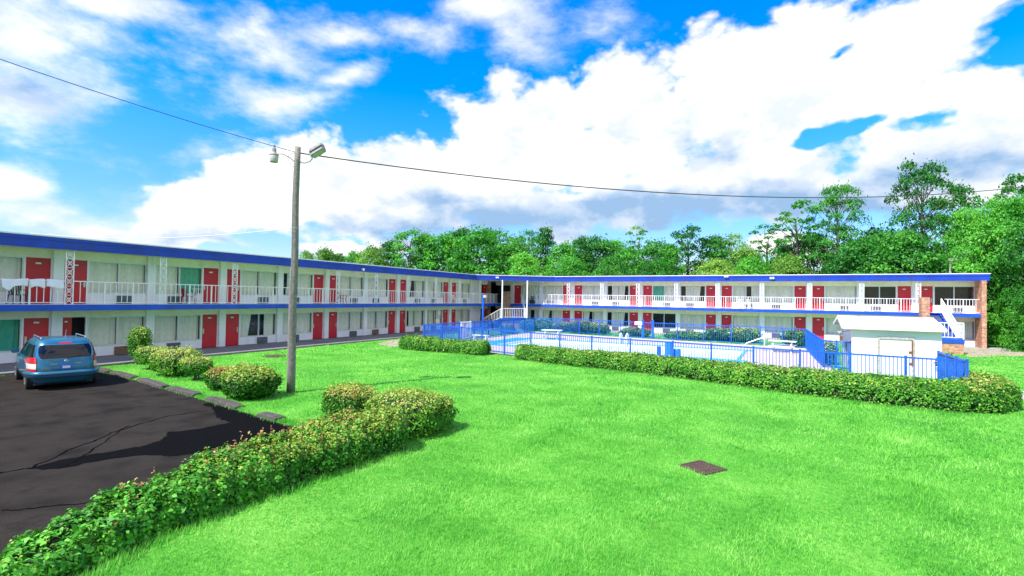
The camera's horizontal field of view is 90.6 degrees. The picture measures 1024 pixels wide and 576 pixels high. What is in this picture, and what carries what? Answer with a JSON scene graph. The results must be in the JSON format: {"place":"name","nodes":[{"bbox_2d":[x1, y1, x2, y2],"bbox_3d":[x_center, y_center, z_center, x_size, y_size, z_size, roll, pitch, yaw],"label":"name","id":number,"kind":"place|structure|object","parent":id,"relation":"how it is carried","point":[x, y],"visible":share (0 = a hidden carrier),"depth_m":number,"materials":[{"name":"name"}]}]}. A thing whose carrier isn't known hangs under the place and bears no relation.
{"place":"outdoors","nodes":[
{"label":"outdoors","id":0,"kind":"place"},
{"bbox_2d":[0,372,302,555],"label":"parking lot","id":1,"kind":"structure","parent":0,"point":[40,423],"depth_m":11.95,"materials":[{"name":"grey asphalt"}]},
{"bbox_2d":[11,333,98,389],"bbox_3d":[-17.359,2.548,19.267,4.959,2.080,2.240,0,-2,41],"label":"minivan","id":2,"kind":"object","parent":1,"relation":"on","point":[46,360],"visible":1,"depth_m":17.78,"materials":[{"name":"blue paint"}]},
{"bbox_2d":[28,403,294,469],"bbox_3d":[-7.236,3.558,12.826,4.380,0.001,6.178,1,-1,-2],"label":"asphalt stain","id":3,"kind":"object","parent":1,"relation":"on","point":[178,443],"visible":0.8,"depth_m":11.85,"materials":[{"name":"black asphalt"}]},
{"bbox_2d":[0,0,1023,296],"label":"sky","id":4,"kind":"structure","parent":0,"point":[766,98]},
{"bbox_2d":[3,322,1023,575],"bbox_3d":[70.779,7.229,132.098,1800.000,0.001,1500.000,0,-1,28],"label":"lawn","id":5,"kind":"structure","parent":0,"point":[693,530],"depth_m":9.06,"materials":[{"name":"green plant"}]},
{"bbox_2d":[125,325,155,364],"bbox_3d":[-17.707,2.704,24.131,1.182,1.924,1.150,0,-1,28],"label":"shrub","id":6,"kind":"object","parent":5,"relation":"on","point":[137,337],"visible":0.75,"depth_m":23.87,"materials":[{"name":"green plant"}]},
{"bbox_2d":[131,343,171,368],"bbox_3d":[-16.121,3.059,22.669,1.685,1.206,1.442,0,-1,28],"label":"shrub","id":7,"kind":"object","parent":5,"relation":"on","point":[141,355],"visible":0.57,"depth_m":22.25,"materials":[{"name":"green plant"}]},
{"bbox_2d":[146,344,204,376],"bbox_3d":[-14.023,3.058,21.173,2.201,1.384,1.896,0,-1,28],"label":"shrub","id":8,"kind":"object","parent":5,"relation":"on","point":[162,361],"visible":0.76,"depth_m":20.58,"materials":[{"name":"green plant"}]},
{"bbox_2d":[176,354,216,379],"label":"shrub","id":9,"kind":"object","parent":5,"relation":"on","point":[195,364],"visible":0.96,"depth_m":19.77,"materials":[{"name":"green plant"}]},
{"bbox_2d":[200,364,234,389],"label":"shrub","id":10,"kind":"object","parent":5,"relation":"on","point":[212,377],"visible":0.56,"depth_m":17.84,"materials":[{"name":"green plant"}]},
{"bbox_2d":[204,396,244,409],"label":"kerb block","id":11,"kind":"structure","parent":5,"relation":"on","point":[234,405],"depth_m":15.52,"materials":[{"name":"concrete"}]},
{"bbox_2d":[77,446,410,575],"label":"soil","id":12,"kind":"structure","parent":5,"relation":"on","point":[178,528],"depth_m":8.64,"materials":[{"name":"brown soil"}]},
{"bbox_2d":[0,403,410,575],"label":"hedge","id":13,"kind":"object","parent":12,"relation":"on","point":[200,486],"visible":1,"depth_m":7.79,"materials":[{"name":"green plant"}]},
{"bbox_2d":[215,363,283,400],"bbox_3d":[-8.710,3.109,16.807,2.130,1.278,1.845,0,-1,28],"label":"shrub","id":14,"kind":"object","parent":5,"relation":"on","point":[249,382],"visible":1,"depth_m":16.33,"materials":[{"name":"green plant"}]},
{"bbox_2d":[0,325,499,375],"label":"walkway","id":15,"kind":"structure","parent":5,"relation":"on","point":[6,369],"depth_m":31.87,"materials":[{"name":"concrete"}]},
{"bbox_2d":[269,143,325,393],"bbox_3d":[-7.625,-0.716,17.747,1.920,8.756,0.410,1,-1,0],"label":"utility pole","id":16,"kind":"object","parent":5,"relation":"on","point":[317,150],"visible":0.99,"depth_m":17.67,"materials":[{"name":"grey wood"}]},
{"bbox_2d":[301,153,1020,197],"bbox_3d":[10.479,-4.990,22.911,37.440,2.063,0.044,1,-1,-16],"label":"overhead cable","id":17,"kind":"object","parent":16,"relation":"attached to","point":[636,190],"visible":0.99,"depth_m":21.26,"materials":[{"name":"black rubber"}]},
{"bbox_2d":[311,243,344,261],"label":"tree","id":18,"kind":"object","parent":5,"relation":"on","point":[324,254],"visible":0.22,"depth_m":90.10,"materials":[{"name":"green plant"}]},
{"bbox_2d":[317,379,378,417],"bbox_3d":[-4.573,3.180,14.279,1.602,1.141,1.457,0,-1,28],"label":"shrub","id":19,"kind":"object","parent":5,"relation":"on","point":[341,397],"visible":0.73,"depth_m":13.89,"materials":[{"name":"green plant"}]},
{"bbox_2d":[354,241,391,265],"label":"tree","id":20,"kind":"object","parent":5,"relation":"on","point":[369,252],"visible":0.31,"depth_m":86.99,"materials":[{"name":"green plant"}]},
{"bbox_2d":[377,239,406,266],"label":"tree","id":21,"kind":"object","parent":5,"relation":"on","point":[388,247],"visible":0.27,"depth_m":90.39,"materials":[{"name":"green plant"}]},
{"bbox_2d":[390,227,428,268],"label":"tree","id":22,"kind":"object","parent":5,"relation":"on","point":[404,235],"visible":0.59,"depth_m":85.60,"materials":[{"name":"green plant"}]},
{"bbox_2d":[361,384,460,438],"bbox_3d":[-2.632,3.169,13.058,2.333,1.251,2.107,0,-1,28],"label":"shrub","id":23,"kind":"object","parent":5,"relation":"on","point":[425,410],"visible":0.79,"depth_m":12.55,"materials":[{"name":"green plant"}]},
{"bbox_2d":[404,231,439,270],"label":"tree","id":24,"kind":"object","parent":5,"relation":"on","point":[420,242],"visible":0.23,"depth_m":86.40,"materials":[{"name":"green plant"}]},
{"bbox_2d":[411,227,476,273],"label":"tree","id":25,"kind":"object","parent":5,"relation":"on","point":[446,245],"visible":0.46,"depth_m":84.35,"materials":[{"name":"green plant"}]},
{"bbox_2d":[398,333,492,354],"bbox_3d":[-4.358,3.497,31.854,6.865,1.070,1.597,0,-1,28],"label":"hedge","id":26,"kind":"object","parent":5,"relation":"on","point":[439,344],"visible":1,"depth_m":31.26,"materials":[{"name":"green plant"}]},
{"bbox_2d":[444,224,513,274],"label":"tree","id":27,"kind":"object","parent":5,"relation":"on","point":[480,236],"visible":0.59,"depth_m":82.39,"materials":[{"name":"green plant"}]},
{"bbox_2d":[0,231,990,363],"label":"motel","id":28,"kind":"structure","parent":5,"relation":"on","point":[107,297],"depth_m":39.81,"materials":[{"name":"beige paint"}]},
{"bbox_2d":[0,318,21,352],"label":"window","id":29,"kind":"structure","parent":28,"relation":"in","point":[9,327],"depth_m":23.15,"materials":[{"name":"metal"}]},
{"bbox_2d":[0,255,23,291],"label":"window","id":30,"kind":"structure","parent":28,"relation":"in","point":[10,266],"depth_m":23.20,"materials":[{"name":"glass"}]},
{"bbox_2d":[23,318,48,345],"bbox_3d":[-22.426,2.413,23.849,0.116,2.010,0.930,0,-1,28],"label":"door","id":31,"kind":"structure","parent":28,"relation":"in","point":[37,326],"depth_m":23.83,"materials":[{"name":"red paint"}]},
{"bbox_2d":[25,257,50,303],"bbox_3d":[-22.382,-0.343,23.905,0.116,2.165,0.930,0,-1,28],"label":"door","id":32,"kind":"structure","parent":28,"relation":"in","point":[36,268],"depth_m":23.94,"materials":[{"name":"red paint"}]},
{"bbox_2d":[63,260,86,303],"bbox_3d":[-21.695,-0.306,25.187,0.116,2.165,0.900,0,-1,28],"label":"door","id":33,"kind":"structure","parent":28,"relation":"in","point":[80,270],"depth_m":25.27,"materials":[{"name":"red paint"}]},
{"bbox_2d":[87,316,144,346],"bbox_3d":[-20.934,2.252,26.800,0.268,1.520,2.632,0,-1,28],"label":"window","id":34,"kind":"structure","parent":28,"relation":"in","point":[100,330],"depth_m":26.69,"materials":[{"name":"metal"}]},
{"bbox_2d":[88,261,146,293],"bbox_3d":[-20.890,-0.537,26.857,0.268,1.620,2.632,0,-1,28],"label":"window","id":35,"kind":"structure","parent":28,"relation":"in","point":[100,271],"depth_m":26.81,"materials":[{"name":"glass"}]},
{"bbox_2d":[154,315,200,342],"bbox_3d":[-19.493,2.330,29.490,0.269,1.520,2.632,0,-1,28],"label":"window","id":36,"kind":"structure","parent":28,"relation":"in","point":[165,325],"depth_m":29.45,"materials":[{"name":"fabric"}]},
{"bbox_2d":[156,265,202,293],"bbox_3d":[-19.449,-0.460,29.546,0.269,1.620,2.632,0,-1,28],"label":"window","id":37,"kind":"structure","parent":28,"relation":"in","point":[186,275],"depth_m":29.56,"materials":[{"name":"metal"}]},
{"bbox_2d":[202,314,216,347],"bbox_3d":[-18.561,2.621,31.060,0.116,2.010,0.931,0,-1,28],"label":"door","id":38,"kind":"structure","parent":28,"relation":"in","point":[209,322],"depth_m":31.09,"materials":[{"name":"red paint"}]},
{"bbox_2d":[203,268,217,301],"bbox_3d":[-18.518,-0.135,31.116,0.116,2.165,0.931,0,-1,28],"label":"door","id":39,"kind":"structure","parent":28,"relation":"in","point":[210,274],"depth_m":31.13,"materials":[{"name":"red paint"}]},
{"bbox_2d":[225,314,238,345],"bbox_3d":[-17.874,2.658,32.342,0.116,2.010,0.900,0,-1,28],"label":"door","id":40,"kind":"structure","parent":28,"relation":"in","point":[232,320],"depth_m":32.34,"materials":[{"name":"red paint"}]},
{"bbox_2d":[226,269,239,302],"bbox_3d":[-17.830,-0.098,32.398,0.116,2.165,0.900,0,-1,28],"label":"door","id":41,"kind":"structure","parent":28,"relation":"in","point":[229,271],"depth_m":32.32,"materials":[{"name":"red paint"}]},
{"bbox_2d":[240,313,275,336],"bbox_3d":[-17.069,2.460,34.012,0.269,1.520,2.632,0,-1,28],"label":"window","id":42,"kind":"structure","parent":28,"relation":"in","point":[268,317],"depth_m":33.96,"materials":[{"name":"fabric"}]},
{"bbox_2d":[241,270,276,294],"bbox_3d":[-17.025,-0.329,34.068,0.269,1.620,2.632,0,-1,28],"label":"window","id":43,"kind":"structure","parent":28,"relation":"in","point":[265,279],"depth_m":34.01,"materials":[{"name":"metal"}]},
{"bbox_2d":[282,312,311,334],"bbox_3d":[-15.628,2.537,36.701,0.269,1.520,2.632,0,-1,28],"label":"window","id":44,"kind":"structure","parent":28,"relation":"in","point":[302,319],"depth_m":37.16,"materials":[{"name":"metal"}]},
{"bbox_2d":[283,273,312,295],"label":"window","id":45,"kind":"structure","parent":28,"relation":"in","point":[304,280],"depth_m":37.31,"materials":[{"name":"metal"}]},
{"bbox_2d":[313,312,321,338],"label":"door","id":46,"kind":"structure","parent":28,"relation":"in","point":[317,316],"depth_m":38.30,"materials":[{"name":"red paint"}]},
{"bbox_2d":[338,311,362,330],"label":"window","id":47,"kind":"structure","parent":28,"relation":"in","point":[346,320],"depth_m":41.22,"materials":[{"name":"metal"}]},
{"bbox_2d":[340,276,363,296],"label":"window","id":48,"kind":"structure","parent":28,"relation":"in","point":[346,282],"depth_m":41.29,"materials":[{"name":"glass"}]},
{"bbox_2d":[367,311,387,328],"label":"window","id":49,"kind":"structure","parent":28,"relation":"in","point":[380,315],"depth_m":43.90,"materials":[{"name":"fabric"}]},
{"bbox_2d":[368,278,388,296],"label":"window","id":50,"kind":"structure","parent":28,"relation":"in","point":[371,281],"depth_m":44.29,"materials":[{"name":"glass"}]},
{"bbox_2d":[406,310,423,326],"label":"window","id":51,"kind":"structure","parent":28,"relation":"in","point":[416,320],"depth_m":48.50,"materials":[{"name":"glass"}]},
{"bbox_2d":[583,285,602,299],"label":"window","id":52,"kind":"structure","parent":28,"relation":"in","point":[594,290],"depth_m":56.18,"materials":[{"name":"glass"}]},
{"bbox_2d":[653,286,675,300],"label":"window","id":53,"kind":"structure","parent":28,"relation":"in","point":[667,291],"depth_m":52.44,"materials":[{"name":"glass"}]},
{"bbox_2d":[680,314,704,329],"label":"window","id":54,"kind":"structure","parent":28,"relation":"in","point":[684,318],"depth_m":51.03,"materials":[{"name":"fabric"}]},
{"bbox_2d":[732,315,759,329],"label":"window","id":55,"kind":"structure","parent":28,"relation":"in","point":[740,320],"depth_m":48.72,"materials":[{"name":"fabric"}]},
{"bbox_2d":[733,286,759,302],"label":"window","id":56,"kind":"structure","parent":28,"relation":"in","point":[738,291],"depth_m":48.92,"materials":[{"name":"metal"}]},
{"bbox_2d":[765,316,792,332],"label":"window","id":57,"kind":"structure","parent":28,"relation":"in","point":[779,322],"depth_m":47.43,"materials":[{"name":"metal"}]},
{"bbox_2d":[765,286,793,302],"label":"window","id":58,"kind":"structure","parent":28,"relation":"in","point":[770,291],"depth_m":47.57,"materials":[{"name":"glass"}]},
{"bbox_2d":[794,286,805,309],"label":"door","id":59,"kind":"structure","parent":28,"relation":"in","point":[800,291],"depth_m":46.58,"materials":[{"name":"red paint"}]},
{"bbox_2d":[825,286,856,303],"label":"window","id":60,"kind":"structure","parent":28,"relation":"in","point":[835,292],"depth_m":45.18,"materials":[{"name":"glass"}]},
{"bbox_2d":[898,286,910,311],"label":"door","id":61,"kind":"structure","parent":28,"relation":"in","point":[903,291],"depth_m":42.94,"materials":[{"name":"red paint"}]},
{"bbox_2d":[938,321,974,340],"bbox_3d":[36.108,3.456,41.429,2.577,1.520,0.269,0,-1,28],"label":"window","id":62,"kind":"structure","parent":28,"relation":"in","point":[968,325],"depth_m":41.09,"materials":[{"name":"glass"}]},
{"bbox_2d":[481,236,537,274],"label":"tree","id":63,"kind":"object","parent":5,"relation":"on","point":[515,246],"visible":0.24,"depth_m":84.72,"materials":[{"name":"green plant"}]},
{"bbox_2d":[504,247,543,275],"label":"tree","id":64,"kind":"object","parent":5,"relation":"on","point":[522,265],"visible":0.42,"depth_m":75.35,"materials":[{"name":"green plant"}]},
{"bbox_2d":[532,223,557,275],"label":"tree","id":65,"kind":"object","parent":5,"relation":"on","point":[545,242],"visible":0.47,"depth_m":87.26,"materials":[{"name":"green plant"}]},
{"bbox_2d":[543,240,588,275],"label":"tree","id":66,"kind":"object","parent":5,"relation":"on","point":[565,249],"visible":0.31,"depth_m":79.08,"materials":[{"name":"green plant"}]},
{"bbox_2d":[548,255,594,275],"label":"tree","id":67,"kind":"object","parent":5,"relation":"on","point":[572,265],"visible":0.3,"depth_m":69.47,"materials":[{"name":"green plant"}]},
{"bbox_2d":[576,233,621,275],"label":"tree","id":68,"kind":"object","parent":5,"relation":"on","point":[596,246],"visible":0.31,"depth_m":79.79,"materials":[{"name":"green plant"}]},
{"bbox_2d":[589,255,638,275],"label":"tree","id":69,"kind":"object","parent":5,"relation":"on","point":[613,265],"visible":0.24,"depth_m":66.75,"materials":[{"name":"green plant"}]},
{"bbox_2d":[604,243,647,275],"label":"tree","id":70,"kind":"object","parent":5,"relation":"on","point":[626,254],"visible":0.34,"depth_m":71.91,"materials":[{"name":"green plant"}]},
{"bbox_2d":[464,332,833,374],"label":"pool deck","id":71,"kind":"structure","parent":5,"relation":"on","point":[761,354],"depth_m":35.54,"materials":[{"name":"concrete"}]},
{"bbox_2d":[488,338,751,361],"bbox_3d":[6.911,4.189,35.941,18.184,0.037,7.516,0,-1,28],"label":"pool coping","id":72,"kind":"object","parent":71,"relation":"on","point":[741,356],"visible":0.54,"depth_m":36.49,"materials":[{"name":"tile"}]},
{"bbox_2d":[499,339,742,352],"bbox_3d":[7.257,4.890,35.806,16.200,1.348,6.400,0,-1,28],"label":"pool basin","id":73,"kind":"object","parent":71,"relation":"in","point":[697,349],"depth_m":38.21,"materials":[{"name":"paint"}]},
{"bbox_2d":[508,341,740,359],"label":"pool water","id":74,"kind":"structure","parent":73,"relation":"in","point":[720,355],"depth_m":35.75,"materials":[{"name":"white liquid"}]},
{"bbox_2d":[631,237,677,275],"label":"tree","id":75,"kind":"object","parent":5,"relation":"on","point":[650,250],"visible":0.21,"depth_m":77.85,"materials":[{"name":"green plant"}]},
{"bbox_2d":[633,259,676,275],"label":"tree","id":76,"kind":"object","parent":5,"relation":"on","point":[655,268],"visible":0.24,"depth_m":64.28,"materials":[{"name":"green plant"}]},
{"bbox_2d":[658,243,687,274],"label":"tree","id":77,"kind":"object","parent":5,"relation":"on","point":[671,251],"visible":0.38,"depth_m":73.35,"materials":[{"name":"green plant"}]},
{"bbox_2d":[669,223,714,274],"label":"tree","id":78,"kind":"object","parent":5,"relation":"on","point":[690,235],"visible":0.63,"depth_m":76.09,"materials":[{"name":"green plant"}]},
{"bbox_2d":[423,317,968,382],"bbox_3d":[9.258,3.418,34.974,28.176,1.720,23.926,0,-1,28],"label":"pool fence","id":79,"kind":"object","parent":5,"relation":"on","point":[948,366],"visible":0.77,"depth_m":28.71,"materials":[{"name":"blue metal"}]},
{"bbox_2d":[678,460,727,475],"bbox_3d":[3.909,3.688,10.396,0.672,0.044,0.672,2,-1,-30],"label":"drain grate","id":80,"kind":"object","parent":5,"relation":"on","point":[697,465],"visible":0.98,"depth_m":10.37,"materials":[{"name":"metal"}]},
{"bbox_2d":[692,233,731,273],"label":"tree","id":81,"kind":"object","parent":5,"relation":"on","point":[713,242],"visible":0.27,"depth_m":75.81,"materials":[{"name":"green plant"}]},
{"bbox_2d":[689,257,738,274],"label":"tree","id":82,"kind":"object","parent":5,"relation":"on","point":[713,267],"visible":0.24,"depth_m":60.82,"materials":[{"name":"green plant"}]},
{"bbox_2d":[515,358,970,412],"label":"soil","id":83,"kind":"structure","parent":5,"relation":"on","point":[951,410],"depth_m":20.16,"materials":[{"name":"brown soil"}]},
{"bbox_2d":[514,342,972,411],"bbox_3d":[7.623,3.482,22.702,19.335,1.100,1.908,0,-2,42],"label":"hedge","id":84,"kind":"object","parent":83,"relation":"on","point":[895,390],"visible":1,"depth_m":19.47,"materials":[{"name":"green plant"}]},
{"bbox_2d":[725,325,762,342],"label":"shrub","id":85,"kind":"object","parent":5,"relation":"on","point":[738,335],"visible":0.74,"depth_m":42.14,"materials":[{"name":"green plant"}]},
{"bbox_2d":[723,241,767,272],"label":"tree","id":86,"kind":"object","parent":5,"relation":"on","point":[745,252],"visible":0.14,"depth_m":68.83,"materials":[{"name":"green plant"}]},
{"bbox_2d":[731,254,776,274],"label":"tree","id":87,"kind":"object","parent":5,"relation":"on","point":[751,266],"visible":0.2,"depth_m":58.96,"materials":[{"name":"green plant"}]},
{"bbox_2d":[746,223,790,260],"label":"tree","id":88,"kind":"object","parent":5,"relation":"on","point":[766,246],"visible":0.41,"depth_m":71.50,"materials":[{"name":"green plant"}]},
{"bbox_2d":[760,253,817,274],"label":"tree","id":89,"kind":"object","parent":5,"relation":"on","point":[790,265],"visible":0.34,"depth_m":57.31,"materials":[{"name":"green plant"}]},
{"bbox_2d":[778,329,804,347],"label":"shrub","id":90,"kind":"object","parent":5,"relation":"on","point":[801,338],"visible":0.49,"depth_m":38.95,"materials":[{"name":"green plant"}]},
{"bbox_2d":[767,199,824,273],"bbox_3d":[33.923,-2.762,60.840,7.948,16.153,5.843,2,-2,-39],"label":"tree","id":91,"kind":"object","parent":5,"relation":"on","point":[795,226],"visible":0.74,"depth_m":60.81,"materials":[{"name":"green plant"}]},
{"bbox_2d":[784,228,835,274],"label":"tree","id":92,"kind":"object","parent":5,"relation":"on","point":[809,263],"visible":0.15,"depth_m":61.28,"materials":[{"name":"green plant"}]},
{"bbox_2d":[796,179,872,273],"bbox_3d":[36.930,-3.629,57.700,7.090,17.825,7.696,1,-1,-1],"label":"tree","id":93,"kind":"object","parent":5,"relation":"on","point":[836,228],"visible":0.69,"depth_m":57.21,"materials":[{"name":"green plant"}]},
{"bbox_2d":[815,236,905,273],"bbox_3d":[36.705,-0.243,53.215,9.762,10.967,11.031,0,-1,37],"label":"tree","id":94,"kind":"object","parent":5,"relation":"on","point":[853,250],"visible":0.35,"depth_m":52.27,"materials":[{"name":"green plant"}]},
{"bbox_2d":[849,221,914,273],"bbox_3d":[40.217,-1.001,55.623,7.227,12.583,8.443,1,-1,-5],"label":"tree","id":95,"kind":"object","parent":5,"relation":"on","point":[874,233],"visible":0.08,"depth_m":55.19,"materials":[{"name":"green plant"}]},
{"bbox_2d":[833,315,946,377],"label":"pool shed","id":96,"kind":"structure","parent":5,"relation":"on","point":[921,337],"depth_m":24.57,"materials":[{"name":"white paint"}]},
{"bbox_2d":[880,339,911,375],"bbox_3d":[18.465,3.324,24.369,1.250,1.670,0.042,0,-1,28],"label":"door","id":97,"kind":"structure","parent":96,"relation":"in","point":[889,347],"depth_m":24.38,"materials":[{"name":"white paint"}]},
{"bbox_2d":[850,227,960,273],"bbox_3d":[38.822,-0.554,50.503,11.630,11.563,10.292,2,-2,-40],"label":"tree","id":98,"kind":"object","parent":5,"relation":"on","point":[901,241],"visible":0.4,"depth_m":49.06,"materials":[{"name":"green plant"}]},
{"bbox_2d":[881,153,970,273],"bbox_3d":[42.230,-4.318,52.100,7.620,19.158,8.272,0,-1,30],"label":"tree","id":99,"kind":"object","parent":5,"relation":"on","point":[927,178],"visible":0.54,"depth_m":51.59,"materials":[{"name":"green plant"}]},
{"bbox_2d":[926,185,985,269],"bbox_3d":[48.713,-2.998,55.577,5.755,16.883,5.614,2,-2,-41],"label":"tree","id":100,"kind":"object","parent":5,"relation":"on","point":[965,204],"visible":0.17,"depth_m":55.58,"materials":[{"name":"green plant"}]},
{"bbox_2d":[925,199,1003,323],"bbox_3d":[43.668,-1.708,48.565,7.640,13.796,7.385,2,-1,-31],"label":"tree","id":101,"kind":"object","parent":5,"relation":"on","point":[965,225],"visible":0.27,"depth_m":48.22,"materials":[{"name":"green plant"}]},
{"bbox_2d":[941,370,1023,413],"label":"bush","id":102,"kind":"object","parent":5,"relation":"on","point":[993,392],"visible":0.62,"depth_m":16.27,"materials":[{"name":"green plant"}]},
{"bbox_2d":[944,185,1023,344],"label":"tree","id":103,"kind":"object","parent":5,"relation":"on","point":[1001,211],"visible":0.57,"depth_m":44.23,"materials":[{"name":"green plant"}]},
{"bbox_2d":[965,256,1022,345],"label":"tree","id":104,"kind":"object","parent":5,"relation":"on","point":[994,274],"visible":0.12,"depth_m":44.87,"materials":[{"name":"green plant"}]},
{"bbox_2d":[964,349,1023,356],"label":"dirt patch","id":105,"kind":"object","parent":5,"relation":"on","point":[977,353],"visible":0.86,"depth_m":36.55,"materials":[{"name":"beige soil"}]},
{"bbox_2d":[982,173,1023,270],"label":"tree","id":106,"kind":"object","parent":5,"relation":"on","point":[1012,181],"visible":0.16,"depth_m":49.22,"materials":[{"name":"green plant"}]},
{"bbox_2d":[987,286,1023,348],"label":"tree","id":107,"kind":"object","parent":5,"relation":"on","point":[997,323],"visible":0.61,"depth_m":40.86,"materials":[{"name":"green plant"}]},
{"bbox_2d":[989,202,1023,334],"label":"tree","id":108,"kind":"object","parent":5,"relation":"on","point":[1015,243],"visible":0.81,"depth_m":41.19,"materials":[{"name":"green plant"}]},
{"bbox_2d":[998,285,1023,351],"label":"tree","id":109,"kind":"object","parent":5,"relation":"on","point":[1018,300],"visible":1,"depth_m":38.45,"materials":[{"name":"green plant"}]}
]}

